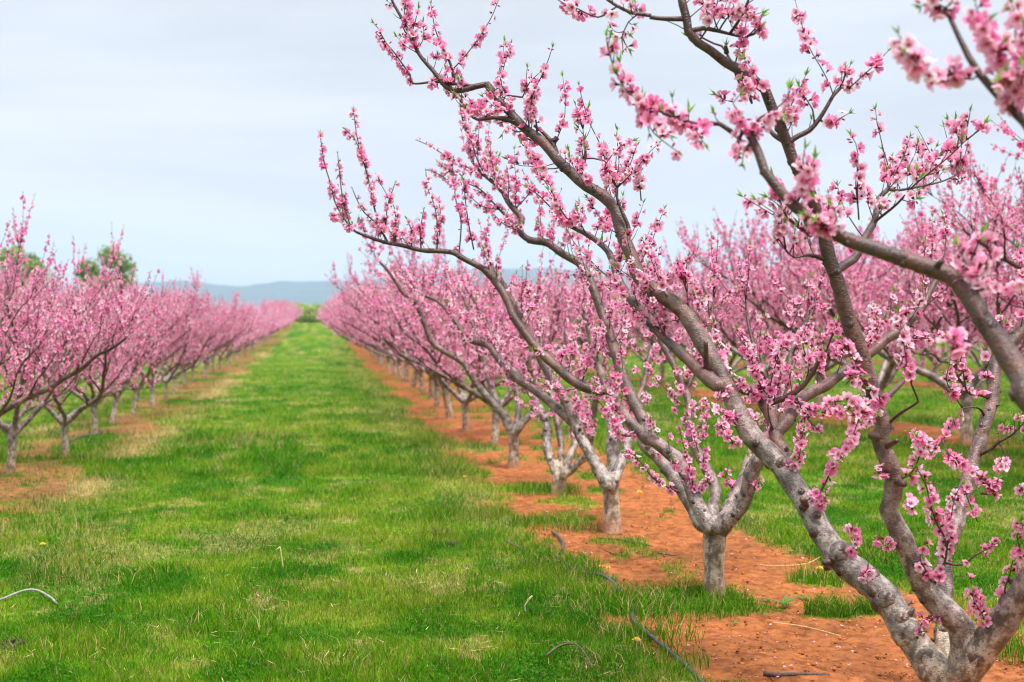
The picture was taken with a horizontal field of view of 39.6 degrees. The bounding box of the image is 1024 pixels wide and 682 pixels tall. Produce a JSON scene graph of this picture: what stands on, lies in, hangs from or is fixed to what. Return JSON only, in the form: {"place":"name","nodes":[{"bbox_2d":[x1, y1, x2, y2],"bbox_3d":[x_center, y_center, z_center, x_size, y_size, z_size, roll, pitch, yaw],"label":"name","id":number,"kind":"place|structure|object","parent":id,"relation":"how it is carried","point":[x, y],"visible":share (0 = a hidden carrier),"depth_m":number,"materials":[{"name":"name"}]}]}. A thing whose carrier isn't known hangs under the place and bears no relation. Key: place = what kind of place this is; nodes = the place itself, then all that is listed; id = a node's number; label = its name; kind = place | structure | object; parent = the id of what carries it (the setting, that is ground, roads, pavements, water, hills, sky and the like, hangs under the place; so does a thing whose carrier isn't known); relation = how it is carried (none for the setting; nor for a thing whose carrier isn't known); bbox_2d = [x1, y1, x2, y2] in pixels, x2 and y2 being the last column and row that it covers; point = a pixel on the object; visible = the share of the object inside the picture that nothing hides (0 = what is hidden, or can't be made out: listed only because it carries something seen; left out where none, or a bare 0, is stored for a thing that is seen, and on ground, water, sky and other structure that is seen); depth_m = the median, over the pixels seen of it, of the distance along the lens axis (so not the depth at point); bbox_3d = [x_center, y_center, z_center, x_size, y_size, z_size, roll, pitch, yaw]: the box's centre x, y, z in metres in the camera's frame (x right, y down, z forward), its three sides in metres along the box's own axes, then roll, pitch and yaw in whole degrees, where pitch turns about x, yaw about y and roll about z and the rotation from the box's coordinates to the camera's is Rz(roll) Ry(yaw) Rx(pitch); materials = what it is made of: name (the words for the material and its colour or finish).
{"place":"outdoors","nodes":[
{"label":"outdoors","id":0,"kind":"place"},
{"bbox_2d":[39,268,731,314],"bbox_3d":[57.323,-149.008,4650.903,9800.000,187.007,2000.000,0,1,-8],"label":"hills","id":1,"kind":"structure","parent":0,"point":[309,292],"depth_m":4172.23,"materials":[{"name":"blue"}]},
{"bbox_2d":[0,458,1023,681],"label":"grass","id":2,"kind":"structure","parent":0,"point":[539,574],"depth_m":8.70,"materials":[{"name":"green plant"}]},
{"bbox_2d":[0,320,1023,681],"bbox_3d":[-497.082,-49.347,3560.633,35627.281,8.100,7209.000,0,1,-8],"label":"ground","id":3,"kind":"structure","parent":0,"point":[684,536],"depth_m":11.81,"materials":[{"name":"green plant"}]},
{"bbox_2d":[0,633,26,650],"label":"dead clump","id":4,"kind":"object","parent":3,"relation":"on","point":[12,641],"visible":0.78,"depth_m":6.90,"materials":[{"name":"brown plant"}]},
{"bbox_2d":[0,258,30,310],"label":"peach tree","id":5,"kind":"object","parent":3,"relation":"on","point":[2,281],"visible":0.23,"depth_m":36.42,"materials":[{"name":"pink plant"}]},
{"bbox_2d":[3,267,46,313],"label":"peach tree","id":6,"kind":"object","parent":3,"relation":"on","point":[28,287],"visible":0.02,"depth_m":38.55,"materials":[{"name":"pink plant"}]},
{"bbox_2d":[0,245,55,295],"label":"leafy tree","id":7,"kind":"object","parent":3,"relation":"on","point":[32,264],"visible":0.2,"depth_m":83.28,"materials":[{"name":"green plant"}]},
{"bbox_2d":[0,588,57,603],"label":"pale hose","id":8,"kind":"object","parent":3,"relation":"on","point":[31,589],"visible":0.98,"depth_m":8.13,"materials":[{"name":"white plastic"}]},
{"bbox_2d":[10,271,91,366],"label":"peach tree","id":9,"kind":"object","parent":3,"relation":"on","point":[41,293],"visible":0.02,"depth_m":47.53,"materials":[{"name":"pink plant"}]},
{"bbox_2d":[0,222,123,474],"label":"peach tree","id":10,"kind":"object","parent":3,"relation":"on","point":[12,431],"visible":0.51,"depth_m":15.05,"materials":[{"name":"pink plant"}]},
{"bbox_2d":[0,192,161,416],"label":"peach tree","id":11,"kind":"object","parent":3,"relation":"on","point":[24,357],"visible":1,"depth_m":12.54,"materials":[{"name":"pink plant"}]},
{"bbox_2d":[69,433,99,441],"bbox_3d":[-5.799,1.301,18.936,0.194,0.058,1.395,0,1,3],"label":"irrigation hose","id":12,"kind":"object","parent":3,"relation":"on","point":[81,436],"visible":0.45,"depth_m":19.30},
{"bbox_2d":[6,278,163,432],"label":"peach tree","id":13,"kind":"object","parent":3,"relation":"on","point":[94,406],"visible":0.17,"depth_m":19.69,"materials":[{"name":"pink plant"}]},
{"bbox_2d":[0,259,183,455],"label":"peach tree","id":14,"kind":"object","parent":3,"relation":"on","point":[63,420],"visible":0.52,"depth_m":16.73,"materials":[{"name":"pink plant"}]},
{"bbox_2d":[74,245,138,295],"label":"leafy tree","id":15,"kind":"object","parent":3,"relation":"on","point":[125,266],"visible":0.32,"depth_m":91.11,"materials":[{"name":"green plant"}]},
{"bbox_2d":[95,278,145,304],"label":"peach tree","id":16,"kind":"object","parent":3,"relation":"on","point":[115,290],"visible":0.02,"depth_m":60.13,"materials":[{"name":"pink plant"}]},
{"bbox_2d":[39,269,204,423],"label":"peach tree","id":17,"kind":"object","parent":3,"relation":"on","point":[116,396],"visible":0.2,"depth_m":21.94,"materials":[{"name":"pink plant"}]},
{"bbox_2d":[78,260,208,416],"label":"peach tree","id":18,"kind":"object","parent":3,"relation":"on","point":[166,350],"visible":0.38,"depth_m":23.68,"materials":[{"name":"pink plant"}]},
{"bbox_2d":[106,283,214,407],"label":"peach tree","id":19,"kind":"object","parent":3,"relation":"on","point":[152,388],"visible":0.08,"depth_m":26.16,"materials":[{"name":"pink plant"}]},
{"bbox_2d":[124,282,234,400],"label":"peach tree","id":20,"kind":"object","parent":3,"relation":"on","point":[207,336],"visible":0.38,"depth_m":28.02,"materials":[{"name":"pink plant"}]},
{"bbox_2d":[140,292,226,393],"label":"peach tree","id":21,"kind":"object","parent":3,"relation":"on","point":[177,376],"visible":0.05,"depth_m":30.79,"materials":[{"name":"pink plant"}]},
{"bbox_2d":[137,292,253,387],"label":"peach tree","id":22,"kind":"object","parent":3,"relation":"on","point":[227,329],"visible":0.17,"depth_m":33.54,"materials":[{"name":"pink plant"}]},
{"bbox_2d":[176,305,245,383],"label":"peach tree","id":23,"kind":"object","parent":3,"relation":"on","point":[194,367],"visible":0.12,"depth_m":36.10,"materials":[{"name":"pink plant"}]},
{"bbox_2d":[183,287,246,378],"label":"peach tree","id":24,"kind":"object","parent":3,"relation":"on","point":[233,318],"visible":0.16,"depth_m":38.64,"materials":[{"name":"pink plant"}]},
{"bbox_2d":[200,306,240,375],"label":"peach tree","id":25,"kind":"object","parent":3,"relation":"on","point":[209,361],"visible":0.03,"depth_m":40.85,"materials":[{"name":"pink plant"}]},
{"bbox_2d":[199,288,262,371],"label":"peach tree","id":26,"kind":"object","parent":3,"relation":"on","point":[213,360],"visible":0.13,"depth_m":43.78,"materials":[{"name":"pink plant"}]},
{"bbox_2d":[208,308,262,363],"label":"peach tree","id":27,"kind":"object","parent":3,"relation":"on","point":[254,322],"visible":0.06,"depth_m":51.17,"materials":[{"name":"pink plant"}]},
{"bbox_2d":[216,290,265,369],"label":"peach tree","id":28,"kind":"object","parent":3,"relation":"on","point":[239,346],"visible":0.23,"depth_m":45.86,"materials":[{"name":"pink plant"}]},
{"bbox_2d":[215,300,271,366],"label":"peach tree","id":29,"kind":"object","parent":3,"relation":"on","point":[243,347],"visible":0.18,"depth_m":48.32,"materials":[{"name":"pink plant"}]},
{"bbox_2d":[221,298,266,361],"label":"peach tree","id":30,"kind":"object","parent":3,"relation":"on","point":[236,353],"visible":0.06,"depth_m":53.41,"materials":[{"name":"pink plant"}]},
{"bbox_2d":[238,298,268,358],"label":"peach tree","id":31,"kind":"object","parent":3,"relation":"on","point":[247,310],"visible":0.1,"depth_m":55.84,"materials":[{"name":"pink plant"}]},
{"bbox_2d":[227,302,282,349],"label":"peach tree","id":32,"kind":"object","parent":3,"relation":"on","point":[279,312],"visible":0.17,"depth_m":66.26,"materials":[{"name":"pink plant"}]},
{"bbox_2d":[242,301,276,356],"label":"peach tree","id":33,"kind":"object","parent":3,"relation":"on","point":[269,324],"visible":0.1,"depth_m":58.53,"materials":[{"name":"pink plant"}]},
{"bbox_2d":[237,298,285,344],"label":"peach tree","id":34,"kind":"object","parent":3,"relation":"on","point":[272,311],"visible":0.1,"depth_m":74.01,"materials":[{"name":"pink plant"}]},
{"bbox_2d":[242,301,290,341],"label":"peach tree","id":35,"kind":"object","parent":3,"relation":"on","point":[280,310],"visible":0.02,"depth_m":79.05,"materials":[{"name":"pink plant"}]},
{"bbox_2d":[255,298,279,346],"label":"peach tree","id":36,"kind":"object","parent":3,"relation":"on","point":[261,307],"visible":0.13,"depth_m":71.31,"materials":[{"name":"pink plant"}]},
{"bbox_2d":[248,302,290,351],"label":"peach tree","id":37,"kind":"object","parent":3,"relation":"on","point":[279,326],"visible":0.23,"depth_m":63.83,"materials":[{"name":"pink plant"}]},
{"bbox_2d":[254,298,292,338],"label":"peach tree","id":38,"kind":"object","parent":3,"relation":"on","point":[280,307],"visible":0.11,"depth_m":87.21,"materials":[{"name":"pink plant"}]},
{"bbox_2d":[254,306,293,343],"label":"peach tree","id":39,"kind":"object","parent":3,"relation":"on","point":[284,316],"visible":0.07,"depth_m":77.20,"materials":[{"name":"pink plant"}]},
{"bbox_2d":[263,302,297,340],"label":"peach tree","id":40,"kind":"object","parent":3,"relation":"on","point":[275,315],"visible":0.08,"depth_m":82.61,"materials":[{"name":"pink plant"}]},
{"bbox_2d":[269,297,297,332],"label":"peach tree","id":41,"kind":"object","parent":3,"relation":"on","point":[271,302],"visible":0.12,"depth_m":102.08,"materials":[{"name":"pink plant"}]},
{"bbox_2d":[270,302,300,332],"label":"peach tree","id":42,"kind":"object","parent":3,"relation":"on","point":[298,314],"visible":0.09,"depth_m":100.24,"materials":[{"name":"pink plant"}]},
{"bbox_2d":[295,303,309,320],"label":"bush","id":43,"kind":"object","parent":3,"relation":"on","point":[303,306],"visible":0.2,"depth_m":141.54,"materials":[{"name":"green plant"}]},
{"bbox_2d":[299,305,322,322],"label":"bush","id":44,"kind":"object","parent":3,"relation":"on","point":[307,316],"visible":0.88,"depth_m":137.30,"materials":[{"name":"green plant"}]},
{"bbox_2d":[310,291,372,355],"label":"peach tree","id":45,"kind":"object","parent":3,"relation":"on","point":[318,318],"visible":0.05,"depth_m":59.07,"materials":[{"name":"pink plant"}]},
{"bbox_2d":[320,309,378,360],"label":"peach tree","id":46,"kind":"object","parent":3,"relation":"on","point":[343,334],"visible":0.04,"depth_m":54.06,"materials":[{"name":"pink plant"}]},
{"bbox_2d":[318,282,393,371],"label":"peach tree","id":47,"kind":"object","parent":3,"relation":"on","point":[367,348],"visible":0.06,"depth_m":43.60,"materials":[{"name":"pink plant"}]},
{"bbox_2d":[329,284,391,362],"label":"peach tree","id":48,"kind":"object","parent":3,"relation":"on","point":[347,322],"visible":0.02,"depth_m":51.60,"materials":[{"name":"pink plant"}]},
{"bbox_2d":[322,306,406,375],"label":"peach tree","id":49,"kind":"object","parent":3,"relation":"on","point":[377,349],"visible":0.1,"depth_m":41.25,"materials":[{"name":"pink plant"}]},
{"bbox_2d":[320,280,430,365],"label":"peach tree","id":50,"kind":"object","parent":3,"relation":"on","point":[381,361],"visible":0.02,"depth_m":49.30,"materials":[{"name":"pink plant"}]},
{"bbox_2d":[347,272,422,378],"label":"peach tree","id":51,"kind":"object","parent":3,"relation":"on","point":[398,362],"visible":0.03,"depth_m":38.84,"materials":[{"name":"pink plant"}]},
{"bbox_2d":[330,267,465,382],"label":"peach tree","id":52,"kind":"object","parent":3,"relation":"on","point":[406,370],"visible":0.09,"depth_m":36.68,"materials":[{"name":"pink plant"}]},
{"bbox_2d":[327,252,491,387],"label":"peach tree","id":53,"kind":"object","parent":3,"relation":"on","point":[414,379],"visible":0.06,"depth_m":33.35,"materials":[{"name":"pink plant"}]},
{"bbox_2d":[332,280,498,392],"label":"peach tree","id":54,"kind":"object","parent":3,"relation":"on","point":[420,371],"visible":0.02,"depth_m":30.85,"materials":[{"name":"pink plant"}]},
{"bbox_2d":[350,267,511,407],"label":"peach tree","id":55,"kind":"object","parent":3,"relation":"on","point":[437,385],"visible":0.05,"depth_m":26.11,"materials":[{"name":"pink plant"}]},
{"bbox_2d":[347,266,516,399],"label":"peach tree","id":56,"kind":"object","parent":3,"relation":"on","point":[431,388],"visible":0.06,"depth_m":28.78,"materials":[{"name":"pink plant"}]},
{"bbox_2d":[426,526,449,534],"bbox_3d":[-0.535,1.419,10.605,0.189,0.092,0.145,0,1,23],"label":"dead clump","id":57,"kind":"object","parent":3,"relation":"on","point":[439,530],"visible":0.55,"depth_m":10.61,"materials":[{"name":"green plant"}]},
{"bbox_2d":[357,214,541,468],"bbox_3d":[-0.710,-0.021,15.577,1.833,2.868,1.869,-1,1,-32],"label":"peach tree","id":58,"kind":"object","parent":3,"relation":"on","point":[514,429],"visible":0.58,"depth_m":15.54,"materials":[{"name":"pink plant"}]},
{"bbox_2d":[324,217,584,418],"bbox_3d":[-1.147,-0.317,23.209,3.609,3.332,3.834,0,1,30],"label":"peach tree","id":59,"kind":"object","parent":3,"relation":"on","point":[446,400],"visible":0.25,"depth_m":22.94,"materials":[{"name":"pink plant"}]},
{"bbox_2d":[380,249,577,430],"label":"peach tree","id":60,"kind":"object","parent":3,"relation":"on","point":[463,399],"visible":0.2,"depth_m":20.59,"materials":[{"name":"pink plant"}]},
{"bbox_2d":[356,252,614,444],"bbox_3d":[-0.417,0.127,18.875,3.300,2.549,3.164,-1,1,-42],"label":"peach tree","id":61,"kind":"object","parent":3,"relation":"on","point":[453,366],"visible":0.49,"depth_m":18.39,"materials":[{"name":"pink plant"}]},
{"bbox_2d":[4,393,1008,681],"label":"straw","id":62,"kind":"object","parent":3,"relation":"on","point":[334,581],"visible":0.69,"depth_m":8.47,"materials":[{"name":"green plant"}]},
{"bbox_2d":[0,452,1023,681],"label":"clover","id":63,"kind":"object","parent":3,"relation":"on","point":[410,665],"visible":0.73,"depth_m":7.72,"materials":[{"name":"green plant"}]},
{"bbox_2d":[0,397,1023,681],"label":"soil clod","id":64,"kind":"object","parent":3,"relation":"on","point":[902,675],"visible":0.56,"depth_m":7.50,"materials":[{"name":"orange soil"}]},
{"bbox_2d":[392,217,685,534],"bbox_3d":[0.077,0.233,11.460,2.598,2.513,1.269,0,1,15],"label":"peach tree","id":65,"kind":"object","parent":3,"relation":"on","point":[608,478],"visible":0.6,"depth_m":11.24,"materials":[{"name":"pink plant"}]},
{"bbox_2d":[445,247,640,493],"bbox_3d":[0.244,0.250,13.537,1.493,2.402,2.013,0,1,-18],"label":"peach tree","id":66,"kind":"object","parent":3,"relation":"on","point":[562,470],"visible":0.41,"depth_m":13.56,"materials":[{"name":"pink plant"}]},
{"bbox_2d":[551,530,564,557],"bbox_3d":[0.330,1.438,10.071,0.089,0.033,1.092,0,1,0],"label":"irrigation hose","id":67,"kind":"object","parent":3,"relation":"on","point":[558,536],"visible":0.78,"depth_m":10.25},
{"bbox_2d":[542,296,584,360],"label":"peach tree","id":68,"kind":"object","parent":3,"relation":"on","point":[570,342],"visible":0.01,"depth_m":47.32,"materials":[{"name":"pink plant"}]},
{"bbox_2d":[547,283,584,361],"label":"peach tree","id":69,"kind":"object","parent":3,"relation":"on","point":[563,338],"visible":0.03,"depth_m":49.89,"materials":[{"name":"pink plant"}]},
{"bbox_2d":[545,643,592,668],"bbox_3d":[0.307,1.439,6.525,0.164,0.044,0.354,-1,1,-40],"label":"stick","id":70,"kind":"object","parent":3,"relation":"on","point":[556,647],"visible":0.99,"depth_m":6.62,"materials":[{"name":"grey wood"}]},
{"bbox_2d":[542,280,605,369],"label":"peach tree","id":71,"kind":"object","parent":3,"relation":"on","point":[578,340],"visible":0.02,"depth_m":44.38,"materials":[{"name":"pink plant"}]},
{"bbox_2d":[317,93,849,596],"bbox_3d":[0.464,-0.083,8.818,3.477,3.176,1.916,0,1,2],"label":"peach tree","id":72,"kind":"object","parent":3,"relation":"on","point":[711,523],"visible":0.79,"depth_m":8.98,"materials":[{"name":"pink plant"}]},
{"bbox_2d":[558,277,636,371],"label":"peach tree","id":73,"kind":"object","parent":3,"relation":"on","point":[596,322],"visible":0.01,"depth_m":42.23,"materials":[{"name":"pink plant"}]},
{"bbox_2d":[550,268,683,349],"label":"peach tree","id":74,"kind":"object","parent":3,"relation":"on","point":[584,330],"visible":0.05,"depth_m":39.49,"materials":[{"name":"pink plant"}]},
{"bbox_2d":[565,562,702,681],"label":"irrigation hose","id":75,"kind":"object","parent":3,"relation":"on","point":[650,636],"visible":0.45,"depth_m":7.00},
{"bbox_2d":[578,271,729,380],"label":"peach tree","id":76,"kind":"object","parent":3,"relation":"on","point":[639,353],"visible":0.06,"depth_m":37.09,"materials":[{"name":"pink plant"}]},
{"bbox_2d":[580,256,740,385],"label":"peach tree","id":77,"kind":"object","parent":3,"relation":"on","point":[662,372],"visible":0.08,"depth_m":34.62,"materials":[{"name":"pink plant"}]},
{"bbox_2d":[593,247,772,391],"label":"peach tree","id":78,"kind":"object","parent":3,"relation":"on","point":[693,388],"visible":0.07,"depth_m":31.70,"materials":[{"name":"pink plant"}]},
{"bbox_2d":[369,0,1023,681],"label":"peach tree","id":79,"kind":"object","parent":3,"relation":"on","point":[963,648],"visible":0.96,"depth_m":6.00,"materials":[{"name":"pink plant"}]},
{"bbox_2d":[656,248,831,372],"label":"peach tree","id":80,"kind":"object","parent":3,"relation":"on","point":[732,358],"visible":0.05,"depth_m":29.30,"materials":[{"name":"pink plant"}]},
{"bbox_2d":[727,273,781,364],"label":"peach tree","id":81,"kind":"object","parent":3,"relation":"on","point":[763,354],"visible":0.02,"depth_m":47.18,"materials":[{"name":"pink plant"}]},
{"bbox_2d":[649,231,899,378],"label":"peach tree","id":82,"kind":"object","parent":3,"relation":"on","point":[729,335],"visible":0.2,"depth_m":26.46,"materials":[{"name":"pink plant"}]},
{"bbox_2d":[773,595,796,605],"bbox_3d":[1.544,1.475,8.040,0.170,0.051,0.134,0,1,-30],"label":"weed","id":83,"kind":"object","parent":3,"relation":"on","point":[788,600],"visible":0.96,"depth_m":8.06,"materials":[{"name":"green plant"}]},
{"bbox_2d":[766,556,820,565],"bbox_3d":[1.851,1.444,9.287,0.467,0.029,0.121,0,1,-21],"label":"stick","id":84,"kind":"object","parent":3,"relation":"on","point":[790,565],"visible":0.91,"depth_m":9.21,"materials":[{"name":"beige wood"}]},
{"bbox_2d":[763,671,829,676],"bbox_3d":[1.282,1.500,6.391,0.308,0.032,0.054,0,1,-3],"label":"stick","id":85,"kind":"object","parent":3,"relation":"on","point":[772,674],"visible":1,"depth_m":6.39,"materials":[{"name":"grey wood"}]},
{"bbox_2d":[773,622,840,635],"bbox_3d":[1.545,1.502,7.435,0.394,0.019,0.039,1,1,40],"label":"stick","id":86,"kind":"object","parent":3,"relation":"on","point":[807,627],"visible":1,"depth_m":7.46,"materials":[{"name":"beige wood"}]},
{"bbox_2d":[599,0,1023,413],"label":"peach tree","id":87,"kind":"object","parent":3,"relation":"on","point":[991,45],"visible":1,"depth_m":3.87,"materials":[{"name":"pink plant"}]},
{"bbox_2d":[676,204,990,414],"bbox_3d":[5.409,-0.553,23.531,4.903,3.787,4.700,0,1,-30],"label":"peach tree","id":88,"kind":"object","parent":3,"relation":"on","point":[744,252],"visible":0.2,"depth_m":23.84,"materials":[{"name":"pink plant"}]},
{"bbox_2d":[722,185,1011,426],"bbox_3d":[5.559,-0.526,21.330,4.060,3.788,4.454,1,1,32],"label":"peach tree","id":89,"kind":"object","parent":3,"relation":"on","point":[886,375],"visible":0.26,"depth_m":20.98,"materials":[{"name":"pink plant"}]},
{"bbox_2d":[799,268,955,380],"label":"peach tree","id":90,"kind":"object","parent":3,"relation":"on","point":[896,312],"depth_m":36.52,"materials":[{"name":"pink plant"}]},
{"bbox_2d":[755,165,1023,443],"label":"peach tree","id":91,"kind":"object","parent":3,"relation":"on","point":[965,398],"visible":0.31,"depth_m":18.81,"materials":[{"name":"pink plant"}]},
{"bbox_2d":[876,270,1002,386],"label":"peach tree","id":92,"kind":"object","parent":3,"relation":"on","point":[936,370],"visible":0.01,"depth_m":34.55,"materials":[{"name":"pink plant"}]},
{"bbox_2d":[901,112,1023,308],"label":"peach tree","id":93,"kind":"object","parent":3,"relation":"on","point":[996,214],"visible":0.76,"depth_m":14.11,"materials":[{"name":"pink plant"}]},
{"bbox_2d":[907,151,1023,357],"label":"peach tree","id":94,"kind":"object","parent":3,"relation":"on","point":[997,243],"visible":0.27,"depth_m":15.90,"materials":[{"name":"pink plant"}]},
{"bbox_2d":[928,294,1017,390],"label":"peach tree","id":95,"kind":"object","parent":3,"relation":"on","point":[974,358],"visible":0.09,"depth_m":32.26,"materials":[{"name":"pink plant"}]},
{"bbox_2d":[971,344,985,352],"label":"peach tree","id":96,"kind":"object","parent":3,"relation":"on","point":[975,347],"depth_m":45.28,"materials":[{"name":"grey plant"}]},
{"bbox_2d":[0,346,1023,481],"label":"grass","id":97,"kind":"structure","parent":0,"point":[421,460],"depth_m":19.00,"materials":[{"name":"green plant"}]},
{"bbox_2d":[2,396,1021,681],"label":"leaf litter","id":98,"kind":"object","parent":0,"point":[560,640],"visible":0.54,"depth_m":7.65,"materials":[{"name":"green plant"}]},
{"bbox_2d":[0,0,1023,285],"label":"sky","id":99,"kind":"structure","parent":0,"point":[191,128],"materials":[{"name":"white"}]},
{"bbox_2d":[130,433,1004,676],"bbox_3d":[1.789,1.391,13.932,20.478,0.070,16.642,0,1,-8],"label":"petal","id":100,"kind":"object","parent":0,"point":[738,591],"visible":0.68,"depth_m":7.48,"materials":[{"name":"pink plant"}]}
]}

